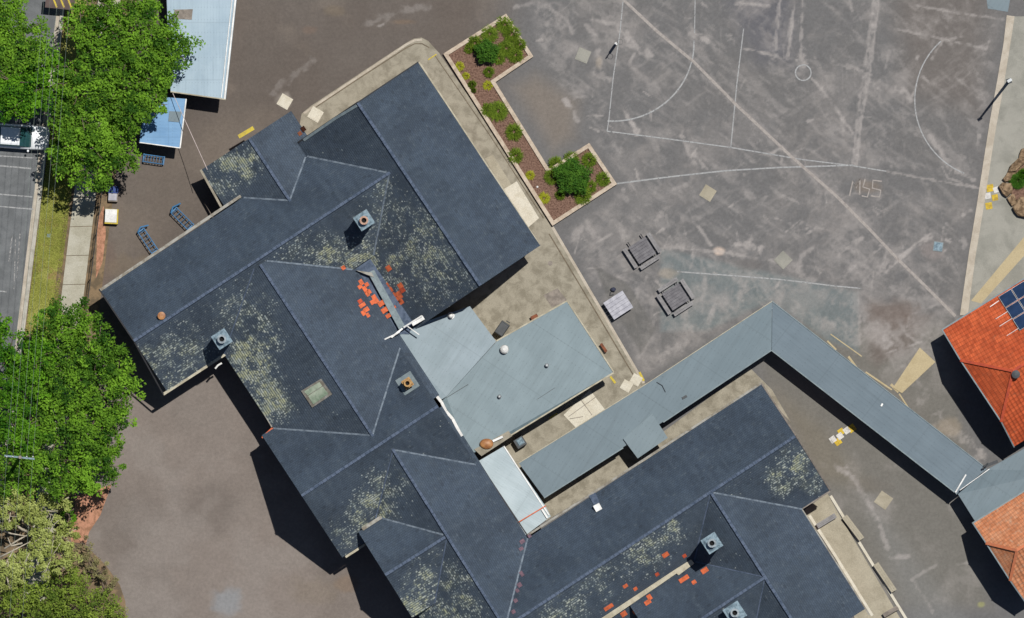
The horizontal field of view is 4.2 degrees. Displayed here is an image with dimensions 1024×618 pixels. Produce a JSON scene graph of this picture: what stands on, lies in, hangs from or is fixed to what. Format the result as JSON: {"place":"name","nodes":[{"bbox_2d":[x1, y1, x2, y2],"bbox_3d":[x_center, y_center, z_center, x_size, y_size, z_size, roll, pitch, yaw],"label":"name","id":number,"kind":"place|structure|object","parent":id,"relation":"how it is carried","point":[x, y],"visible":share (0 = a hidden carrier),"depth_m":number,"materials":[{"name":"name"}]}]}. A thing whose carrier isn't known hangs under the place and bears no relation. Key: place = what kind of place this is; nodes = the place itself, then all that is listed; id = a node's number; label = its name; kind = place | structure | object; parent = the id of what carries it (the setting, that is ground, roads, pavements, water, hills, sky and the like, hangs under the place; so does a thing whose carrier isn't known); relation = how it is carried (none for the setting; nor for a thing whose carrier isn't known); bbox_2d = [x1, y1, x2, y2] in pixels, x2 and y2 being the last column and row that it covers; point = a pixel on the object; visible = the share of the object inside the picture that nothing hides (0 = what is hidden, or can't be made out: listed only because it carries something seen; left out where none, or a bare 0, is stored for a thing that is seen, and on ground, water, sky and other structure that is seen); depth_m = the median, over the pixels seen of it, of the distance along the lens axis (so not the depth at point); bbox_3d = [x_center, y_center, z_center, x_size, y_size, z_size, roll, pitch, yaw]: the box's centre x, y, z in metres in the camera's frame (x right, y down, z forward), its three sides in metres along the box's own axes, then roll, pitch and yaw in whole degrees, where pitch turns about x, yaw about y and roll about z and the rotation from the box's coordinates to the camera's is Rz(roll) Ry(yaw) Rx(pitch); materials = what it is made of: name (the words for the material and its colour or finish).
{"place":"outdoors","nodes":[
{"label":"outdoors","id":0,"kind":"place"},
{"bbox_2d":[0,0,56,454],"bbox_3d":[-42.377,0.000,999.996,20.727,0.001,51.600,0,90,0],"label":"road","id":1,"kind":"structure","parent":0,"point":[15,181],"depth_m":1000.00,"materials":[{"name":"asphalt"}]},
{"bbox_2d":[0,155,32,291],"bbox_3d":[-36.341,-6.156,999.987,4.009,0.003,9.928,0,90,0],"label":"parking bay lines","id":2,"kind":"object","parent":1,"relation":"on","point":[15,195],"visible":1,"depth_m":999.99,"materials":[{"name":"paint"}]},
{"bbox_2d":[0,122,49,151],"bbox_3d":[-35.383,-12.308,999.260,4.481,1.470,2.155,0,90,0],"label":"parked car","id":3,"kind":"object","parent":1,"relation":"on","point":[16,136],"visible":1,"depth_m":998.92,"materials":[{"name":"white paint"}]},
{"bbox_2d":[0,9,60,485],"bbox_3d":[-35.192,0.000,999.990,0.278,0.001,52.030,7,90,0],"label":"road gutter","id":4,"kind":"object","parent":1,"relation":"on","point":[34,208],"visible":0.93,"depth_m":999.99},
{"bbox_2d":[24,0,90,339],"bbox_3d":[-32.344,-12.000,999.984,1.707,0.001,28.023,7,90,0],"label":"verge turf","id":5,"kind":"structure","parent":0,"point":[69,49],"depth_m":999.98,"materials":[{"name":"plant"}]},
{"bbox_2d":[45,0,74,9],"bbox_3d":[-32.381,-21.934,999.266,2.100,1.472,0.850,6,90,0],"label":"striped barrier","id":6,"kind":"object","parent":5,"relation":"on","point":[57,4],"visible":1,"depth_m":998.55,"materials":[{"name":"metal"}]},
{"bbox_2d":[0,537,125,617],"bbox_3d":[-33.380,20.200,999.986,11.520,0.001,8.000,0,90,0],"label":"edge soil","id":7,"kind":"structure","parent":0,"point":[95,582],"depth_m":999.99,"materials":[{"name":"soil"}]},
{"bbox_2d":[73,535,129,615],"bbox_3d":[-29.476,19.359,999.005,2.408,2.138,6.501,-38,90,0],"label":"dry shrub","id":8,"kind":"object","parent":7,"relation":"on","point":[98,573],"visible":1,"depth_m":998.53,"materials":[{"name":"green plant"}]},
{"bbox_2d":[0,0,135,541],"bbox_3d":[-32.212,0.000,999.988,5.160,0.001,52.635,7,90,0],"label":"verge soil","id":9,"kind":"structure","parent":0,"point":[95,285],"depth_m":999.99,"materials":[{"name":"soil"}]},
{"bbox_2d":[4,455,34,459],"bbox_3d":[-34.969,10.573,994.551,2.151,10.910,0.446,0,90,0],"label":"power pole","id":10,"kind":"object","parent":9,"relation":"on","point":[19,457],"visible":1,"depth_m":989.45,"materials":[{"name":"white metal"}]},
{"bbox_2d":[7,3,43,447],"bbox_3d":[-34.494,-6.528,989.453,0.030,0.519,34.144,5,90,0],"label":"overhead cable","id":11,"kind":"object","parent":10,"relation":"attached to","point":[25,226],"visible":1,"depth_m":989.61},
{"bbox_2d":[13,5,49,449],"bbox_3d":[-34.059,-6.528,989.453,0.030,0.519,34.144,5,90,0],"label":"overhead cable","id":12,"kind":"object","parent":10,"relation":"attached to","point":[31,228],"visible":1,"depth_m":989.61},
{"bbox_2d":[20,8,56,452],"bbox_3d":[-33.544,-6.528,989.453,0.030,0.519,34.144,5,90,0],"label":"overhead cable","id":13,"kind":"object","parent":10,"relation":"attached to","point":[38,230],"visible":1,"depth_m":989.61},
{"bbox_2d":[27,4,63,448],"bbox_3d":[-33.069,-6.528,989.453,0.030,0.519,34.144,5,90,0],"label":"overhead cable","id":14,"kind":"object","parent":10,"relation":"attached to","point":[45,225],"visible":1,"depth_m":989.61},
{"bbox_2d":[33,6,69,450],"bbox_3d":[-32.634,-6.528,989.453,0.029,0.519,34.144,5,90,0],"label":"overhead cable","id":15,"kind":"object","parent":10,"relation":"attached to","point":[51,228],"visible":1,"depth_m":989.61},
{"bbox_2d":[0,313,63,456],"bbox_3d":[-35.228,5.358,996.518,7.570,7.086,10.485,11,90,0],"label":"street tree","id":16,"kind":"object","parent":9,"relation":"on","point":[15,379],"visible":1,"depth_m":993.98,"materials":[{"name":"green plant"}]},
{"bbox_2d":[0,481,83,591],"bbox_3d":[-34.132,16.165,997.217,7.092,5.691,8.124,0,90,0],"label":"olive tree","id":17,"kind":"object","parent":9,"relation":"on","point":[41,536],"visible":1,"depth_m":995.38,"materials":[{"name":"green plant"}]},
{"bbox_2d":[0,528,31,571],"bbox_3d":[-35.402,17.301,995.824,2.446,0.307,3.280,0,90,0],"label":"fallen branch","id":18,"kind":"object","parent":17,"relation":"attached to","point":[9,545],"visible":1,"depth_m":995.77,"materials":[{"name":"wood"}]},
{"bbox_2d":[0,391,126,502],"bbox_3d":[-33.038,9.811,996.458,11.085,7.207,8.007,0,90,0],"label":"street tree","id":19,"kind":"object","parent":9,"relation":"on","point":[88,461],"visible":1,"depth_m":994.15,"materials":[{"name":"green plant"}]},
{"bbox_2d":[0,562,127,617],"bbox_3d":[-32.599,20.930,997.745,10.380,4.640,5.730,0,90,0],"label":"olive tree","id":20,"kind":"object","parent":9,"relation":"on","point":[35,603],"visible":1,"depth_m":996.37,"materials":[{"name":"green plant"}]},
{"bbox_2d":[58,500,78,529],"bbox_3d":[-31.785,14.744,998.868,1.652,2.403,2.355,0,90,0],"label":"shrub","id":21,"kind":"object","parent":9,"relation":"on","point":[73,518],"visible":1,"depth_m":998.16,"materials":[{"name":"green plant"}]},
{"bbox_2d":[29,295,145,438],"bbox_3d":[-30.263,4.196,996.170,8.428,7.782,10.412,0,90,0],"label":"street tree","id":22,"kind":"object","parent":9,"relation":"on","point":[87,366],"visible":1,"depth_m":993.51,"materials":[{"name":"green plant"}]},
{"bbox_2d":[96,206,105,276],"bbox_3d":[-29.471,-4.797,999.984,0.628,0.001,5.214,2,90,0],"label":"edge soil","id":23,"kind":"structure","parent":9,"relation":"on","point":[101,232],"depth_m":999.98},
{"bbox_2d":[51,45,176,137],"bbox_3d":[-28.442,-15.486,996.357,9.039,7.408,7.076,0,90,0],"label":"street tree","id":24,"kind":"object","parent":9,"relation":"on","point":[133,100],"visible":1,"depth_m":993.78,"materials":[{"name":"green plant"}]},
{"bbox_2d":[60,0,205,83],"bbox_3d":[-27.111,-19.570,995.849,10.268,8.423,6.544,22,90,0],"label":"street tree","id":25,"kind":"object","parent":9,"relation":"on","point":[107,24],"visible":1,"depth_m":993.15,"materials":[{"name":"green plant"}]},
{"bbox_2d":[24,0,119,602],"bbox_3d":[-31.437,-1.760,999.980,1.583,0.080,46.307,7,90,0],"label":"footpath","id":26,"kind":"structure","parent":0,"point":[79,239],"depth_m":999.94,"materials":[{"name":"concrete"}]},
{"bbox_2d":[44,111,141,195],"bbox_3d":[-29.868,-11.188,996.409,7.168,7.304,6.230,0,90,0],"label":"street tree","id":27,"kind":"object","parent":26,"relation":"on","point":[108,150],"visible":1,"depth_m":994.35,"materials":[{"name":"green plant"}]},
{"bbox_2d":[71,485,110,544],"bbox_3d":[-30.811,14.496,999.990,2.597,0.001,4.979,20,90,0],"label":"edge soil","id":28,"kind":"structure","parent":0,"point":[87,511],"depth_m":999.99,"materials":[{"name":"soil"}]},
{"bbox_2d":[300,38,644,475],"bbox_3d":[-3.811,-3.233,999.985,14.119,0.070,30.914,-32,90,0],"label":"concrete path","id":29,"kind":"structure","parent":0,"point":[381,75],"depth_m":999.95,"materials":[{"name":"concrete"}]},
{"bbox_2d":[307,106,323,122],"bbox_3d":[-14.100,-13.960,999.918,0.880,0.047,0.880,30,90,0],"label":"drain cover","id":30,"kind":"object","parent":29,"relation":"on","point":[315,114],"visible":1,"depth_m":999.89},
{"bbox_2d":[310,43,632,374],"bbox_3d":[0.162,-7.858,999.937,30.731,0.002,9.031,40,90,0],"label":"path edge strip","id":31,"kind":"object","parent":29,"relation":"on","point":[513,172],"visible":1,"depth_m":999.94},
{"bbox_2d":[303,39,644,383],"bbox_3d":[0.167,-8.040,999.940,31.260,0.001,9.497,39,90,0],"label":"curb","id":32,"kind":"object","parent":29,"relation":"on","point":[553,229],"visible":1,"depth_m":999.94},
{"bbox_2d":[485,155,510,188],"bbox_3d":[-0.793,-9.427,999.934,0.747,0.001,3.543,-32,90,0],"label":"bright slab","id":33,"kind":"structure","parent":29,"relation":"on","point":[498,173],"depth_m":999.93,"materials":[{"name":"concrete"}]},
{"bbox_2d":[494,320,509,336],"bbox_3d":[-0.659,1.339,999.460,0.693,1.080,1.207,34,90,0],"label":"wheelie bin","id":34,"kind":"object","parent":29,"relation":"on","point":[502,328],"visible":1,"depth_m":998.92,"materials":[{"name":"plastic"}]},
{"bbox_2d":[400,300,613,455],"bbox_3d":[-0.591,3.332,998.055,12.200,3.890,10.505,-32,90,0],"label":"annex building","id":35,"kind":"structure","parent":29,"relation":"on","point":[498,392],"depth_m":996.81,"materials":[{"name":"metal"}]},
{"bbox_2d":[513,436,526,448],"bbox_3d":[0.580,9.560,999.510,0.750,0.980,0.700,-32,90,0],"label":"air conditioner","id":36,"kind":"object","parent":29,"relation":"on","point":[520,442],"visible":1,"depth_m":999.10,"materials":[{"name":"metal"}]},
{"bbox_2d":[504,181,538,226],"bbox_3d":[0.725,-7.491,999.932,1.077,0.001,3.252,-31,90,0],"label":"bright slab","id":37,"kind":"structure","parent":29,"relation":"on","point":[520,201],"depth_m":999.93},
{"bbox_2d":[70,0,1023,617],"bbox_3d":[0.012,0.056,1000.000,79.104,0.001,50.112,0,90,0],"label":"asphalt ground","id":38,"kind":"structure","parent":0,"point":[206,512],"depth_m":1000.00,"materials":[{"name":"asphalt"}]},
{"bbox_2d":[0,9,64,524],"bbox_3d":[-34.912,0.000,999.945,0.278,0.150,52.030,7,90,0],"label":"roadside kerb","id":39,"kind":"structure","parent":38,"relation":"on","point":[37,212],"depth_m":999.87,"materials":[{"name":"concrete"}]},
{"bbox_2d":[104,209,118,223],"bbox_3d":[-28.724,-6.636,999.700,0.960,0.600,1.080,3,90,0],"label":"storage crate","id":40,"kind":"object","parent":38,"relation":"on","point":[111,216],"visible":1,"depth_m":999.40,"materials":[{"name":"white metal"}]},
{"bbox_2d":[108,193,117,201],"bbox_3d":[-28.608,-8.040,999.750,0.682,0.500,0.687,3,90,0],"label":"storage box","id":41,"kind":"object","parent":38,"relation":"on","point":[112,197],"visible":1,"depth_m":999.50,"materials":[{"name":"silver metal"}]},
{"bbox_2d":[137,225,157,253],"bbox_3d":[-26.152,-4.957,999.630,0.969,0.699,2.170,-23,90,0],"label":"bike rack","id":42,"kind":"object","parent":38,"relation":"on","point":[138,231],"visible":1,"depth_m":999.47,"materials":[{"name":"blue metal"}]},
{"bbox_2d":[142,154,164,164],"bbox_3d":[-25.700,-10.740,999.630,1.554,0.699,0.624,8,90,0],"label":"bike rack","id":43,"kind":"object","parent":38,"relation":"on","point":[163,159],"visible":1,"depth_m":999.47,"materials":[{"name":"blue metal"}]},
{"bbox_2d":[139,96,186,147],"bbox_3d":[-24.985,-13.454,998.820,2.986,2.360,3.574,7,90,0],"label":"blue shelter","id":44,"kind":"object","parent":38,"relation":"on","point":[166,129],"visible":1,"depth_m":997.76,"materials":[{"name":"metal"}]},
{"bbox_2d":[170,203,193,229],"bbox_3d":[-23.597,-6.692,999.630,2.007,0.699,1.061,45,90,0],"label":"bike rack","id":45,"kind":"object","parent":38,"relation":"on","point":[172,211],"visible":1,"depth_m":999.47,"materials":[{"name":"blue metal"}]},
{"bbox_2d":[167,0,236,99],"bbox_3d":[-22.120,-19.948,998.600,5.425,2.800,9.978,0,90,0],"label":"metal shed","id":46,"kind":"structure","parent":38,"relation":"on","point":[211,22],"depth_m":997.30,"materials":[{"name":"metal"}]},
{"bbox_2d":[277,93,292,109],"bbox_3d":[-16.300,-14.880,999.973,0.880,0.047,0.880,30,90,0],"label":"drain cover","id":47,"kind":"object","parent":38,"relation":"on","point":[284,101],"visible":1,"depth_m":999.95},
{"bbox_2d":[99,62,869,617],"bbox_3d":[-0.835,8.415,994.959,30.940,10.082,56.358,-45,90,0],"label":"school building","id":48,"kind":"structure","parent":38,"relation":"on","point":[301,282],"depth_m":993.55,"materials":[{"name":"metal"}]},
{"bbox_2d":[479,446,550,534],"bbox_3d":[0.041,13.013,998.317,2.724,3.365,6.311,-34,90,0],"label":"link roof","id":49,"kind":"structure","parent":38,"relation":"on","point":[522,499],"depth_m":996.82,"materials":[{"name":"metal"}]},
{"bbox_2d":[443,14,616,225],"bbox_3d":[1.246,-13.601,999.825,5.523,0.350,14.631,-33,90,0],"label":"garden bed","id":50,"kind":"object","parent":38,"relation":"on","point":[555,210],"visible":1,"depth_m":999.78,"materials":[{"name":"soil"}]},
{"bbox_2d":[468,35,481,50],"bbox_3d":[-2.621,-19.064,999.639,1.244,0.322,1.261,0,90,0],"label":"grass tuft","id":51,"kind":"object","parent":50,"relation":"on","point":[475,38],"visible":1,"depth_m":999.57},
{"bbox_2d":[473,38,500,63],"bbox_3d":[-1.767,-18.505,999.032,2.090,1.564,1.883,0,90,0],"label":"shrub","id":52,"kind":"object","parent":50,"relation":"on","point":[487,50],"visible":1,"depth_m":998.76,"materials":[{"name":"green plant"}]},
{"bbox_2d":[481,102,496,117],"bbox_3d":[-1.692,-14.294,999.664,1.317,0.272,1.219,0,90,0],"label":"grass tuft","id":53,"kind":"object","parent":50,"relation":"on","point":[485,107],"visible":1,"depth_m":999.60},
{"bbox_2d":[482,66,495,77],"bbox_3d":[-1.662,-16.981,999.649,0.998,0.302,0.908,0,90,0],"label":"grass tuft","id":54,"kind":"object","parent":50,"relation":"on","point":[491,73],"visible":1,"depth_m":999.58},
{"bbox_2d":[479,23,499,41],"bbox_3d":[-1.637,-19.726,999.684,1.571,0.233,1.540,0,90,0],"label":"grass tuft","id":55,"kind":"object","parent":50,"relation":"on","point":[492,31],"visible":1,"depth_m":999.63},
{"bbox_2d":[488,100,508,121],"bbox_3d":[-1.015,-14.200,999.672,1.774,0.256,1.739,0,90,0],"label":"grass tuft","id":56,"kind":"object","parent":50,"relation":"on","point":[503,113],"visible":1,"depth_m":999.62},
{"bbox_2d":[495,15,513,32],"bbox_3d":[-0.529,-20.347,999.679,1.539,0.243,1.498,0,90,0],"label":"grass tuft","id":57,"kind":"object","parent":50,"relation":"on","point":[501,28],"visible":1,"depth_m":999.63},
{"bbox_2d":[498,40,514,58],"bbox_3d":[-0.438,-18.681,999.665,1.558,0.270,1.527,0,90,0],"label":"grass tuft","id":58,"kind":"object","parent":50,"relation":"on","point":[509,45],"visible":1,"depth_m":999.61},
{"bbox_2d":[502,25,520,42],"bbox_3d":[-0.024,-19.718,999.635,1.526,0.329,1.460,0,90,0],"label":"grass tuft","id":59,"kind":"object","parent":50,"relation":"on","point":[508,37],"visible":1,"depth_m":999.57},
{"bbox_2d":[505,124,523,141],"bbox_3d":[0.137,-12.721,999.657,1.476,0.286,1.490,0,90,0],"label":"grass tuft","id":60,"kind":"object","parent":50,"relation":"on","point":[512,135],"visible":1,"depth_m":999.59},
{"bbox_2d":[507,147,522,164],"bbox_3d":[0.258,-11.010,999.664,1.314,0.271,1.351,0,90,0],"label":"grass tuft","id":61,"kind":"object","parent":50,"relation":"on","point":[514,152],"visible":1,"depth_m":999.62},
{"bbox_2d":[507,49,524,63],"bbox_3d":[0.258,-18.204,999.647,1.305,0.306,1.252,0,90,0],"label":"grass tuft","id":62,"kind":"object","parent":50,"relation":"on","point":[517,57],"visible":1,"depth_m":999.58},
{"bbox_2d":[513,37,527,50],"bbox_3d":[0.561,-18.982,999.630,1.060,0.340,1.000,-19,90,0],"label":"grass tuft","id":63,"kind":"object","parent":50,"relation":"on","point":[516,44],"visible":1,"depth_m":999.57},
{"bbox_2d":[544,169,557,185],"bbox_3d":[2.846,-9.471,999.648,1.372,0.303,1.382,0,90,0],"label":"grass tuft","id":64,"kind":"object","parent":50,"relation":"on","point":[548,178],"visible":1,"depth_m":999.60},
{"bbox_2d":[548,156,563,168],"bbox_3d":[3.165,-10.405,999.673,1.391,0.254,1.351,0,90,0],"label":"grass tuft","id":65,"kind":"object","parent":50,"relation":"on","point":[555,160],"visible":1,"depth_m":999.62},
{"bbox_2d":[552,156,594,195],"bbox_3d":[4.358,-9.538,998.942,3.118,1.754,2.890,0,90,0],"label":"shrub","id":66,"kind":"object","parent":50,"relation":"on","point":[577,183],"visible":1,"depth_m":998.71,"materials":[{"name":"green plant"}]},
{"bbox_2d":[573,187,592,204],"bbox_3d":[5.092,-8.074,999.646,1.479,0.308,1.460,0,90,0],"label":"grass tuft","id":67,"kind":"object","parent":50,"relation":"on","point":[584,198],"visible":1,"depth_m":999.58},
{"bbox_2d":[581,152,597,167],"bbox_3d":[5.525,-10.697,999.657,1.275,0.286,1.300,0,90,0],"label":"grass tuft","id":68,"kind":"object","parent":50,"relation":"on","point":[592,161],"visible":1,"depth_m":999.60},
{"bbox_2d":[595,170,609,186],"bbox_3d":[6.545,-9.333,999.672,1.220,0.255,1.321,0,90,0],"label":"grass tuft","id":69,"kind":"object","parent":50,"relation":"on","point":[603,181],"visible":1,"depth_m":999.63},
{"bbox_2d":[575,47,590,63],"bbox_3d":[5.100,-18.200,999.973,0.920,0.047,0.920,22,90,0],"label":"drain cover","id":70,"kind":"object","parent":38,"relation":"on","point":[582,55],"visible":1,"depth_m":999.95,"materials":[{"name":"grey concrete"}]},
{"bbox_2d":[604,291,632,318],"bbox_3d":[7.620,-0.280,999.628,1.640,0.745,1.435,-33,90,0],"label":"metal table","id":71,"kind":"object","parent":38,"relation":"on","point":[618,307],"visible":1,"depth_m":999.25,"materials":[{"name":"silver metal"}]},
{"bbox_2d":[623,232,661,269],"bbox_3d":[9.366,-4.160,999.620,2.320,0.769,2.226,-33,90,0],"label":"picnic table","id":72,"kind":"object","parent":38,"relation":"on","point":[636,247],"visible":1,"depth_m":999.24,"materials":[{"name":"grey wood"}]},
{"bbox_2d":[656,277,694,315],"bbox_3d":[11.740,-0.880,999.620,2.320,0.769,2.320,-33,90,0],"label":"picnic table","id":73,"kind":"object","parent":38,"relation":"on","point":[674,304],"visible":1,"depth_m":999.24,"materials":[{"name":"grey wood"}]},
{"bbox_2d":[699,185,715,201],"bbox_3d":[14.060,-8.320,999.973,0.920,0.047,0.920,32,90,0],"label":"drain cover","id":74,"kind":"object","parent":38,"relation":"on","point":[707,192],"visible":1,"depth_m":999.95,"materials":[{"name":"concrete"}]},
{"bbox_2d":[519,301,986,497],"bbox_3d":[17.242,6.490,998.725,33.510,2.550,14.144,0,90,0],"label":"covered walkway","id":75,"kind":"structure","parent":38,"relation":"on","point":[634,420],"depth_m":997.65,"materials":[{"name":"metal"}]},
{"bbox_2d":[774,251,791,268],"bbox_3d":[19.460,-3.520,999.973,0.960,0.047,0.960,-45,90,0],"label":"drain cover","id":76,"kind":"object","parent":38,"relation":"on","point":[782,259],"visible":1,"depth_m":999.95,"materials":[{"name":"grey concrete"}]},
{"bbox_2d":[607,0,963,288],"bbox_3d":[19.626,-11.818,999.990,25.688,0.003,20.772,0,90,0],"label":"court lines","id":77,"kind":"object","parent":38,"relation":"on","point":[839,164],"visible":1,"depth_m":999.99,"materials":[{"name":"paint"}]},
{"bbox_2d":[622,0,955,316],"bbox_3d":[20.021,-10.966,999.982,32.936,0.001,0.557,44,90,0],"label":"resurfaced joint","id":78,"kind":"object","parent":38,"relation":"on","point":[915,276],"visible":1,"depth_m":999.98,"materials":[{"name":"asphalt"}]},
{"bbox_2d":[804,494,899,617],"bbox_3d":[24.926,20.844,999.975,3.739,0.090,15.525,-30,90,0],"label":"veranda slab","id":79,"kind":"structure","parent":38,"relation":"on","point":[841,541],"depth_m":999.93,"materials":[{"name":"concrete"}]},
{"bbox_2d":[816,513,836,527],"bbox_3d":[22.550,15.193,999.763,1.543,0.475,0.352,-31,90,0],"label":"bench","id":80,"kind":"object","parent":79,"relation":"on","point":[825,521],"visible":1,"depth_m":999.52,"materials":[{"name":"grey wood"}]},
{"bbox_2d":[809,495,906,617],"bbox_3d":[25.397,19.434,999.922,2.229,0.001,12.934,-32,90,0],"label":"veranda edge","id":81,"kind":"object","parent":79,"relation":"on","point":[844,569],"visible":1,"depth_m":999.92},
{"bbox_2d":[842,515,863,540],"bbox_3d":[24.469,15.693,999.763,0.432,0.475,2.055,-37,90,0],"label":"bench","id":82,"kind":"object","parent":38,"relation":"on","point":[848,521],"visible":1,"depth_m":999.52,"materials":[{"name":"concrete"}]},
{"bbox_2d":[849,179,881,197],"bbox_3d":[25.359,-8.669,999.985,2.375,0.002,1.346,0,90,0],"label":"faded playground numbers","id":83,"kind":"object","parent":38,"relation":"on","point":[859,182],"visible":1,"depth_m":999.99},
{"bbox_2d":[827,334,907,405],"bbox_3d":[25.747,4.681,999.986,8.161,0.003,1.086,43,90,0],"label":"path edging","id":84,"kind":"object","parent":38,"relation":"on","point":[891,385],"visible":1,"depth_m":999.99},
{"bbox_2d":[874,491,892,509],"bbox_3d":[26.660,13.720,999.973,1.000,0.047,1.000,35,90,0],"label":"drain cover","id":85,"kind":"object","parent":38,"relation":"on","point":[883,500],"visible":1,"depth_m":999.95,"materials":[{"name":"concrete"}]},
{"bbox_2d":[873,562,895,592],"bbox_3d":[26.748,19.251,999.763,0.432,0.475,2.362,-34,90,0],"label":"bench","id":86,"kind":"object","parent":38,"relation":"on","point":[884,578],"visible":1,"depth_m":999.52,"materials":[{"name":"concrete"}]},
{"bbox_2d":[893,348,934,392],"bbox_3d":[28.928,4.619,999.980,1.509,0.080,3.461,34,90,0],"label":"tan ramp","id":87,"kind":"structure","parent":38,"relation":"on","point":[920,363],"depth_m":999.94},
{"bbox_2d":[829,186,998,442],"bbox_3d":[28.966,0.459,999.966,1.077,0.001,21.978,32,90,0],"label":"white step marks","id":88,"kind":"object","parent":38,"relation":"on","point":[840,436],"visible":1,"depth_m":999.97,"materials":[{"name":"paint"}]},
{"bbox_2d":[834,184,997,445],"bbox_3d":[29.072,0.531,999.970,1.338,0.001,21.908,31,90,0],"label":"yellow step marks","id":89,"kind":"object","parent":38,"relation":"on","point":[852,427],"visible":1,"depth_m":999.97,"materials":[{"name":"paint"}]},
{"bbox_2d":[933,241,942,251],"bbox_3d":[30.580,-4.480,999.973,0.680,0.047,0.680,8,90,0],"label":"drain cover","id":90,"kind":"object","parent":38,"relation":"on","point":[937,246],"visible":1,"depth_m":999.95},
{"bbox_2d":[941,278,1023,446],"bbox_3d":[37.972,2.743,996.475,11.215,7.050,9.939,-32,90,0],"label":"tiled house","id":91,"kind":"structure","parent":38,"relation":"on","point":[985,340],"depth_m":995.08,"materials":[{"name":"orange tile"}]},
{"bbox_2d":[960,15,1014,314],"bbox_3d":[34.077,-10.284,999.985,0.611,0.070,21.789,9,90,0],"label":"white edge strip","id":92,"kind":"object","parent":38,"relation":"on","point":[986,166],"visible":1,"depth_m":999.95,"materials":[{"name":"concrete"}]},
{"bbox_2d":[955,449,1023,519],"bbox_3d":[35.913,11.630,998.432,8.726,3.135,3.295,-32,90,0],"label":"covered walkway","id":93,"kind":"structure","parent":38,"relation":"on","point":[991,488],"depth_m":997.55,"materials":[{"name":"metal"}]},
{"bbox_2d":[972,491,1023,600],"bbox_3d":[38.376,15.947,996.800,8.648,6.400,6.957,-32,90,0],"label":"tiled house","id":94,"kind":"structure","parent":38,"relation":"on","point":[1000,529],"depth_m":995.47,"materials":[{"name":"tile"}]},
{"bbox_2d":[987,0,1009,11],"bbox_3d":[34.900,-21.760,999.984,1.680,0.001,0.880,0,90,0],"label":"blue sealed patch","id":95,"kind":"object","parent":38,"relation":"on","point":[1001,5],"visible":1,"depth_m":999.98,"materials":[{"name":"paint"}]},
{"bbox_2d":[473,234,639,467],"bbox_3d":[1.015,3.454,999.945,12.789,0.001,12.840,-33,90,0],"label":"courtyard concrete","id":96,"kind":"object","parent":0,"point":[515,298],"visible":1,"depth_m":999.95,"materials":[{"name":"concrete"}]},
{"bbox_2d":[544,288,566,306],"bbox_3d":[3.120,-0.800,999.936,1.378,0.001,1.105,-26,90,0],"label":"patched slab","id":97,"kind":"structure","parent":96,"relation":"on","point":[555,297],"depth_m":999.94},
{"bbox_2d":[564,390,603,426],"bbox_3d":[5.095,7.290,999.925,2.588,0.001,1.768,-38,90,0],"label":"cream slab","id":98,"kind":"structure","parent":96,"relation":"on","point":[594,406],"depth_m":999.92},
{"bbox_2d":[620,379,632,392],"bbox_3d":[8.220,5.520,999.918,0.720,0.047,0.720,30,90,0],"label":"drain cover","id":99,"kind":"object","parent":96,"relation":"on","point":[626,385],"visible":1,"depth_m":999.89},
{"bbox_2d":[629,373,642,385],"bbox_3d":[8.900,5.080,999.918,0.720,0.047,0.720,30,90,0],"label":"drain cover","id":100,"kind":"object","parent":96,"relation":"on","point":[635,379],"visible":1,"depth_m":999.89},
{"bbox_2d":[540,368,790,520],"bbox_3d":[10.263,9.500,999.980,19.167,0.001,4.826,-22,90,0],"label":"concrete strip","id":101,"kind":"object","parent":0,"point":[588,482],"visible":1,"depth_m":999.98,"materials":[{"name":"concrete"}]},
{"bbox_2d":[968,16,1023,311],"bbox_3d":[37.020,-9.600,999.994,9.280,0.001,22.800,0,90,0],"label":"concrete","id":102,"kind":"object","parent":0,"point":[1001,235],"visible":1,"depth_m":999.99,"materials":[{"name":"concrete"}]},
{"bbox_2d":[971,238,1023,302],"bbox_3d":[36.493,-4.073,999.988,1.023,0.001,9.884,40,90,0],"label":"tan strip","id":103,"kind":"object","parent":102,"relation":"on","point":[1009,263],"visible":1,"depth_m":999.99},
{"bbox_2d":[998,182,1012,196],"bbox_3d":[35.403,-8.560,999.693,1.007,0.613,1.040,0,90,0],"label":"rock","id":104,"kind":"object","parent":102,"relation":"on","point":[1006,189],"visible":1,"depth_m":999.49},
{"bbox_2d":[1011,164,1023,199],"bbox_3d":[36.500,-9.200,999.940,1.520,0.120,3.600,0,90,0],"label":"rockery soil","id":105,"kind":"structure","parent":102,"relation":"on","point":[1017,193],"depth_m":999.88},
{"bbox_2d":[1008,157,1023,171],"bbox_3d":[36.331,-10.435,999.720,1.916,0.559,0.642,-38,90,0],"label":"rock","id":106,"kind":"object","parent":105,"relation":"on","point":[1017,164],"visible":1,"depth_m":999.52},
{"bbox_2d":[1009,172,1023,189],"bbox_3d":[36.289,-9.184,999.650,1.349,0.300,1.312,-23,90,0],"label":"grass tuft","id":107,"kind":"object","parent":105,"relation":"on","point":[1017,182],"visible":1,"depth_m":999.58,"materials":[{"name":"green plant"}]},
{"bbox_2d":[1012,197,1023,216],"bbox_3d":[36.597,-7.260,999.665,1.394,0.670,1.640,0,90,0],"label":"rock","id":108,"kind":"object","parent":102,"relation":"on","point":[1018,207],"visible":1,"depth_m":999.43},
{"label":"ground","id":109,"kind":"structure","parent":0,"visible":0},
{"bbox_2d":[0,0,53,86],"bbox_3d":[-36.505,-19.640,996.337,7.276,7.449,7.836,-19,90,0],"label":"street tree","id":110,"kind":"object","parent":109,"relation":"on","point":[10,53],"visible":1,"depth_m":993.64,"materials":[{"name":"green plant"}]},
{"bbox_2d":[0,41,71,124],"bbox_3d":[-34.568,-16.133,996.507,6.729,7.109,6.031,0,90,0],"label":"street tree","id":111,"kind":"object","parent":109,"relation":"on","point":[28,85],"visible":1,"depth_m":994.02,"materials":[{"name":"green plant"}]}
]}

